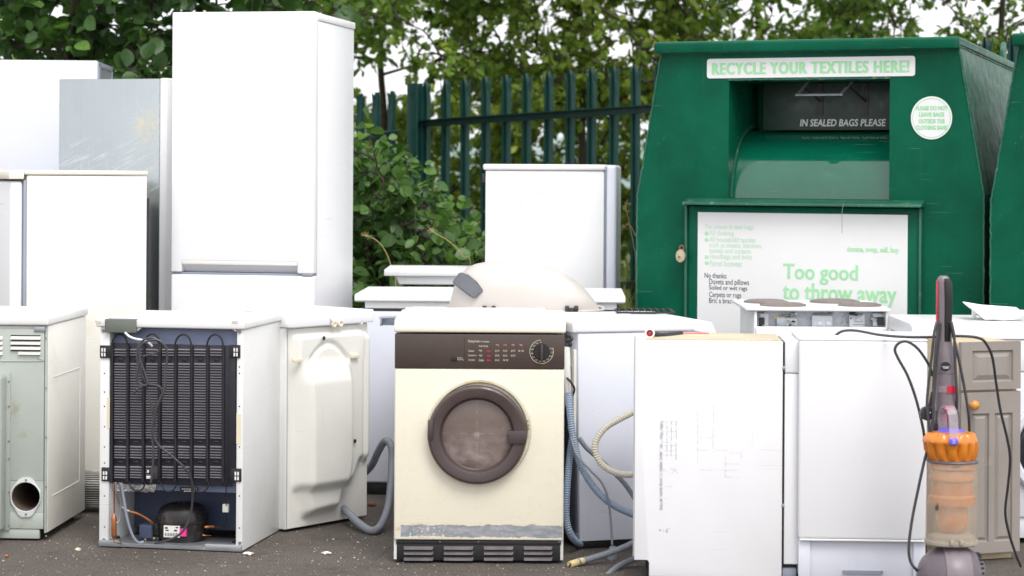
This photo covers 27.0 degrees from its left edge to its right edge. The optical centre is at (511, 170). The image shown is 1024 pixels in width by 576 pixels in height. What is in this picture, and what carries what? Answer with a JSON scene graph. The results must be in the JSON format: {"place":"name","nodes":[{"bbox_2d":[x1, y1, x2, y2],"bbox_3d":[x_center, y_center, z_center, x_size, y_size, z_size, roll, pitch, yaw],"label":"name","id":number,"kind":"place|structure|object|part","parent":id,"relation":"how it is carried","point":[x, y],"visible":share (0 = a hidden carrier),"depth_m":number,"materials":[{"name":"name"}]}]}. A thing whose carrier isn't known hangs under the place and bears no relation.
{"place":"outdoors","nodes":[
{"label":"outdoors","id":0,"kind":"place"},
{"bbox_2d":[367,134,645,186],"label":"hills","id":1,"kind":"structure","parent":0,"point":[540,152],"depth_m":121.85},
{"bbox_2d":[0,494,1023,575],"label":"tarmac","id":2,"kind":"structure","parent":0,"point":[295,548],"depth_m":7.57,"materials":[{"name":"grey asphalt"}]},
{"bbox_2d":[0,306,87,539],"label":"tumble dryer","id":3,"kind":"object","parent":2,"relation":"on","point":[42,410],"visible":1,"depth_m":7.92,"materials":[{"name":"beige paint"}]},
{"bbox_2d":[0,60,112,169],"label":"fridge","id":4,"kind":"object","parent":2,"relation":"on","point":[29,114],"visible":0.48,"depth_m":10.62,"materials":[{"name":"metal"}]},
{"bbox_3d":[-2.392,0.370,10.648,0.635,1.841,0.056,0,0,-4],"label":"door","id":5,"kind":"part","parent":4,"relation":"part of","materials":[{"name":"white metal"}]},
{"bbox_2d":[0,170,148,469],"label":"fridge","id":6,"kind":"object","parent":2,"relation":"on","point":[74,238],"visible":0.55,"depth_m":8.86,"materials":[{"name":"beige paint"}]},
{"bbox_3d":[-2.145,0.665,8.976,0.064,1.254,0.546,0,0,-27],"label":"door","id":7,"kind":"part","parent":6,"relation":"part of","materials":[{"name":"white metal"}]},
{"bbox_2d":[85,470,99,508],"bbox_3d":[-1.744,1.289,8.620,0.450,0.168,0.168,0,0,0],"label":"ribbed drum","id":8,"kind":"object","parent":2,"relation":"on","point":[92,487],"visible":0.09,"depth_m":8.55,"materials":[{"name":"metal"}]},
{"bbox_2d":[59,78,172,310],"bbox_3d":[-1.761,0.475,10.049,0.546,1.799,0.552,0,0,16],"label":"fridge","id":9,"kind":"object","parent":2,"relation":"on","point":[115,124],"visible":0.2,"depth_m":9.76,"materials":[{"name":"metal"}]},
{"bbox_2d":[0,0,361,78],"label":"alder tree","id":10,"kind":"object","parent":2,"relation":"on","point":[35,30],"visible":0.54,"depth_m":12.04,"materials":[{"name":"green plant"}]},
{"bbox_2d":[95,310,282,551],"bbox_3d":[-1.207,0.961,7.951,0.567,0.844,0.612,0,0,11],"label":"undercounter fridge","id":11,"kind":"object","parent":2,"relation":"on","point":[189,429],"visible":1,"depth_m":7.77,"materials":[{"name":"white metal"},{"name":"dark blue painted steel"},{"name":"black paint"}]},
{"bbox_2d":[171,11,354,310],"bbox_3d":[-1.079,0.354,9.329,0.630,2.049,0.658,0,0,11],"label":"fridge freezer","id":12,"kind":"object","parent":2,"relation":"on","point":[262,159],"visible":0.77,"depth_m":9.02,"materials":[{"name":"white metal"}]},
{"bbox_3d":[-1.139,0.865,9.037,0.628,0.847,0.060,0,0,11],"label":"door","id":13,"kind":"part","parent":12,"relation":"part of","materials":[{"name":"white metal"}]},
{"bbox_3d":[-1.132,-0.120,9.037,0.628,1.103,0.060,0,0,11],"label":"door","id":14,"kind":"part","parent":12,"relation":"part of","materials":[{"name":"white metal"}]},
{"bbox_2d":[178,304,393,534],"bbox_3d":[-0.825,0.953,8.406,0.809,0.854,0.602,0,0,17],"label":"washing machine","id":15,"kind":"object","parent":2,"relation":"on","point":[326,469],"visible":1,"depth_m":8.22,"materials":[{"name":"white metal"}]},
{"bbox_2d":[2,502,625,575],"bbox_3d":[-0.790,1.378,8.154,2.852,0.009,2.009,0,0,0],"label":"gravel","id":16,"kind":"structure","parent":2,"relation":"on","point":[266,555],"depth_m":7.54,"materials":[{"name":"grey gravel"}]},
{"bbox_2d":[361,232,395,286],"bbox_3d":[-0.665,0.842,10.600,0.179,1.077,0.018,0,0,0],"label":"grass stalk","id":17,"kind":"object","parent":2,"relation":"on","point":[384,249],"depth_m":10.60,"materials":[{"name":"beige plant"}]},
{"bbox_2d":[352,107,484,307],"bbox_3d":[-0.638,0.546,11.667,1.310,1.771,1.912,0,0,-7],"label":"alder shrub","id":18,"kind":"object","parent":2,"relation":"on","point":[399,232],"visible":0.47,"depth_m":11.13,"materials":[{"name":"green plant"}]},
{"bbox_2d":[384,265,469,286],"bbox_3d":[-0.356,0.922,10.170,0.485,0.921,0.460,0,0,0],"label":"freezer","id":19,"kind":"object","parent":2,"relation":"on","point":[429,274],"visible":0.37,"depth_m":9.96,"materials":[{"name":"white metal"}]},
{"bbox_2d":[427,227,470,265],"bbox_3d":[-0.311,0.831,10.548,0.230,1.104,0.017,0,0,0],"label":"grass stalk","id":20,"kind":"object","parent":2,"relation":"on","point":[432,230],"depth_m":10.55,"materials":[{"name":"beige plant"}]},
{"bbox_2d":[379,307,565,560],"bbox_3d":[-0.158,0.949,7.749,0.690,0.870,0.565,0,0,0],"label":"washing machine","id":21,"kind":"object","parent":2,"relation":"on","point":[479,440],"visible":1,"depth_m":7.51,"materials":[{"name":"white metal"}]},
{"bbox_3d":[-0.123,0.927,7.486,0.348,0.348,0.040,0,0,0],"label":"door","id":22,"kind":"part","parent":21,"relation":"part of","materials":[{"name":"brown plastic"}]},
{"bbox_2d":[354,286,624,494],"bbox_3d":[-0.089,0.956,9.363,1.152,0.856,0.604,0,0,2],"label":"chest freezer","id":23,"kind":"object","parent":2,"relation":"on","point":[387,301],"visible":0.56,"depth_m":9.09,"materials":[{"name":"white metal"}]},
{"bbox_2d":[356,279,634,310],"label":"grass","id":24,"kind":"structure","parent":2,"relation":"on","point":[628,301],"depth_m":12.35,"materials":[{"name":"green plant"}]},
{"bbox_2d":[482,164,620,307],"bbox_3d":[0.194,0.678,10.251,0.633,1.416,0.574,0,0,5],"label":"fridge","id":25,"kind":"object","parent":2,"relation":"on","point":[567,223],"visible":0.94,"depth_m":9.97,"materials":[{"name":"white metal"}]},
{"bbox_3d":[0.482,0.651,10.220,0.057,1.354,0.534,0,0,5],"label":"door","id":26,"kind":"part","parent":25,"relation":"part of","materials":[{"name":"white metal"}]},
{"bbox_2d":[621,223,635,235],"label":"grass stalk","id":27,"kind":"object","parent":2,"relation":"on","point":[625,226],"depth_m":10.45,"materials":[{"name":"plant"}]},
{"bbox_2d":[624,200,635,307],"bbox_3d":[0.570,0.765,10.400,0.070,1.248,0.021,0,0,0],"label":"grass stalk","id":28,"kind":"object","parent":2,"relation":"on","point":[625,205],"depth_m":10.40,"materials":[{"name":"plant"}]},
{"bbox_2d":[563,311,715,573],"bbox_3d":[0.429,0.987,7.866,0.682,0.869,0.996,0,0,-17],"label":"washing machine","id":29,"kind":"object","parent":2,"relation":"on","point":[598,419],"visible":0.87,"depth_m":7.82,"materials":[{"name":"white metal"}]},
{"bbox_2d":[614,308,675,313],"bbox_3d":[0.517,0.546,8.315,0.226,0.011,0.216,0,0,0],"label":"wire rack","id":30,"kind":"object","parent":29,"relation":"on","point":[645,309],"visible":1,"depth_m":8.24,"materials":[{"name":"black metal"}]},
{"bbox_2d":[633,332,798,575],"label":"dishwasher","id":31,"kind":"object","parent":2,"relation":"on","point":[715,456],"visible":0.98,"depth_m":7.19,"materials":[{"name":"white metal"}]},
{"bbox_2d":[644,328,682,337],"bbox_3d":[0.527,0.554,7.334,0.038,0.037,0.210,0,0,42],"label":"hose end","id":32,"kind":"object","parent":31,"relation":"on","point":[650,333],"visible":1,"depth_m":7.30,"materials":[{"name":"white plastic"}]},
{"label":"door","id":33,"kind":"part","parent":31,"relation":"part of","materials":[{"name":"white metal"}]},
{"bbox_2d":[732,298,889,335],"bbox_3d":[1.215,0.963,8.733,0.578,0.858,0.582,0,0,0],"label":"electric cooker","id":34,"kind":"object","parent":2,"relation":"on","point":[777,317],"visible":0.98,"depth_m":8.54,"materials":[{"name":"white metal"}]},
{"bbox_2d":[756,326,887,335],"bbox_3d":[1.231,0.948,8.486,0.525,0.650,0.089,0,0,0],"label":"oven door","id":35,"kind":"structure","parent":34,"relation":"in","point":[778,330],"depth_m":8.49,"materials":[{"name":"white metal"}]},
{"bbox_2d":[791,330,926,575],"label":"dishwasher","id":36,"kind":"object","parent":2,"relation":"on","point":[861,452],"visible":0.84,"depth_m":7.13,"materials":[{"name":"white metal"}]},
{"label":"door","id":37,"kind":"part","parent":36,"relation":"part of","materials":[{"name":"white metal"}]},
{"bbox_2d":[834,276,1021,575],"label":"vacuum cleaner","id":38,"kind":"object","parent":2,"relation":"on","point":[950,446],"visible":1,"depth_m":6.74,"materials":[{"name":"grey plastic"}]},
{"bbox_2d":[888,314,1023,537],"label":"washing machine","id":39,"kind":"object","parent":2,"relation":"on","point":[923,325],"visible":0.16,"depth_m":7.99,"materials":[{"name":"white metal"}]},
{"bbox_2d":[963,302,1023,320],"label":"plastic tray","id":40,"kind":"object","parent":39,"relation":"on","point":[992,312],"visible":1,"depth_m":8.16,"materials":[{"name":"white plastic"}]},
{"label":"door","id":41,"kind":"part","parent":39,"relation":"part of","materials":[{"name":"white plastic"}]},
{"bbox_2d":[925,337,1020,558],"bbox_3d":[1.675,1.003,7.723,0.243,0.784,0.302,0,0,-19],"label":"kitchen cupboard","id":42,"kind":"object","parent":2,"relation":"on","point":[986,527],"visible":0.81,"depth_m":7.63,"materials":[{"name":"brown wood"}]},
{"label":"door","id":43,"kind":"part","parent":42,"relation":"part of","materials":[{"name":"beige paint"}]},
{"bbox_3d":[-0.094,0.975,8.585,0.647,0.818,0.570,0,0,0],"label":"undercounter freezer","id":44,"kind":"object","parent":2,"relation":"on","visible":0},
{"bbox_2d":[446,262,606,311],"bbox_3d":[0.054,0.468,8.620,0.649,0.198,0.452,0,0,0],"label":"pet carrier hood","id":45,"kind":"object","parent":44,"relation":"on","point":[501,285],"visible":0.9,"depth_m":8.43,"materials":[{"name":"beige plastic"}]},
{"bbox_2d":[0,0,1023,142],"label":"sky","id":46,"kind":"structure","parent":0,"point":[395,82],"materials":[{"name":"white"}]},
{"bbox_2d":[434,186,629,310],"bbox_3d":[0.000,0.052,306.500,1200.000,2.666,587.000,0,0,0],"label":"field","id":47,"kind":"structure","parent":0,"point":[477,224],"depth_m":58.49,"materials":[{"name":"green plant"}]},
{"bbox_2d":[3,28,169,71],"bbox_3d":[-5.080,0.019,17.629,6.618,2.775,2.572,0,0,0],"label":"hawthorn bush","id":48,"kind":"object","parent":47,"relation":"on","point":[166,67],"visible":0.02,"depth_m":16.98,"materials":[{"name":"green plant"}]},
{"bbox_2d":[356,91,401,221],"bbox_3d":[-1.025,0.430,13.383,0.088,1.897,1.051,0,0,34],"label":"palisade fence","id":49,"kind":"object","parent":47,"relation":"on","point":[376,112],"visible":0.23,"depth_m":13.65,"materials":[{"name":"green metal"}]},
{"bbox_2d":[303,0,533,130],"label":"oak tree","id":50,"kind":"object","parent":47,"relation":"on","point":[388,12],"visible":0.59,"depth_m":16.32,"materials":[{"name":"green plant"}]},
{"bbox_2d":[353,82,542,238],"bbox_3d":[-0.802,0.268,18.684,2.360,2.327,2.225,0,0,0],"label":"hawthorn bush","id":51,"kind":"object","parent":47,"relation":"on","point":[435,140],"visible":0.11,"depth_m":18.30,"materials":[{"name":"green plant"}]},
{"bbox_2d":[473,62,649,310],"bbox_3d":[0.785,0.216,18.450,2.365,2.456,2.353,0,0,0],"label":"hawthorn bush","id":52,"kind":"object","parent":47,"relation":"on","point":[601,151],"visible":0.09,"depth_m":18.12,"materials":[{"name":"green plant"}]},
{"bbox_2d":[432,0,727,164],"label":"oak tree","id":53,"kind":"object","parent":47,"relation":"on","point":[557,61],"visible":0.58,"depth_m":16.44,"materials":[{"name":"green plant"}]},
{"bbox_2d":[407,34,1017,310],"bbox_3d":[1.036,0.321,12.739,4.148,2.142,0.088,0,0,35],"label":"palisade fence","id":54,"kind":"object","parent":47,"relation":"on","point":[420,122],"visible":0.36,"depth_m":13.43,"materials":[{"name":"green metal"}]},
{"bbox_2d":[638,0,891,49],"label":"oak tree","id":55,"kind":"object","parent":47,"relation":"on","point":[827,10],"visible":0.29,"depth_m":16.84,"materials":[{"name":"green plant"}]},
{"bbox_2d":[729,13,990,40],"bbox_3d":[3.546,0.052,18.556,3.978,2.811,2.066,0,0,0],"label":"hawthorn bush","id":56,"kind":"object","parent":47,"relation":"on","point":[981,18],"depth_m":18.20,"materials":[{"name":"green plant"}]},
{"bbox_2d":[821,0,1023,55],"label":"oak tree","id":57,"kind":"object","parent":47,"relation":"on","point":[910,27],"visible":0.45,"depth_m":16.59,"materials":[{"name":"green plant"}]},
{"bbox_2d":[620,245,629,310],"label":"grass","id":58,"kind":"structure","parent":0,"point":[625,274],"depth_m":15.63,"materials":[{"name":"green plant"}]},
{"bbox_2d":[635,36,1013,332],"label":"textile bank","id":59,"kind":"structure","parent":0,"point":[845,168],"depth_m":9.33,"materials":[{"name":"green paint"}]},
{"bbox_2d":[676,206,918,332],"bbox_3d":[1.225,0.716,9.264,1.073,1.114,0.063,0,0,23],"label":"door","id":60,"kind":"structure","parent":59,"relation":"in","point":[735,252],"depth_m":9.27,"materials":[{"name":"green paint"}]},
{"bbox_2d":[989,33,1023,309],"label":"textile bank","id":61,"kind":"structure","parent":0,"point":[1006,258],"depth_m":8.81,"materials":[{"name":"green paint"}]}
]}

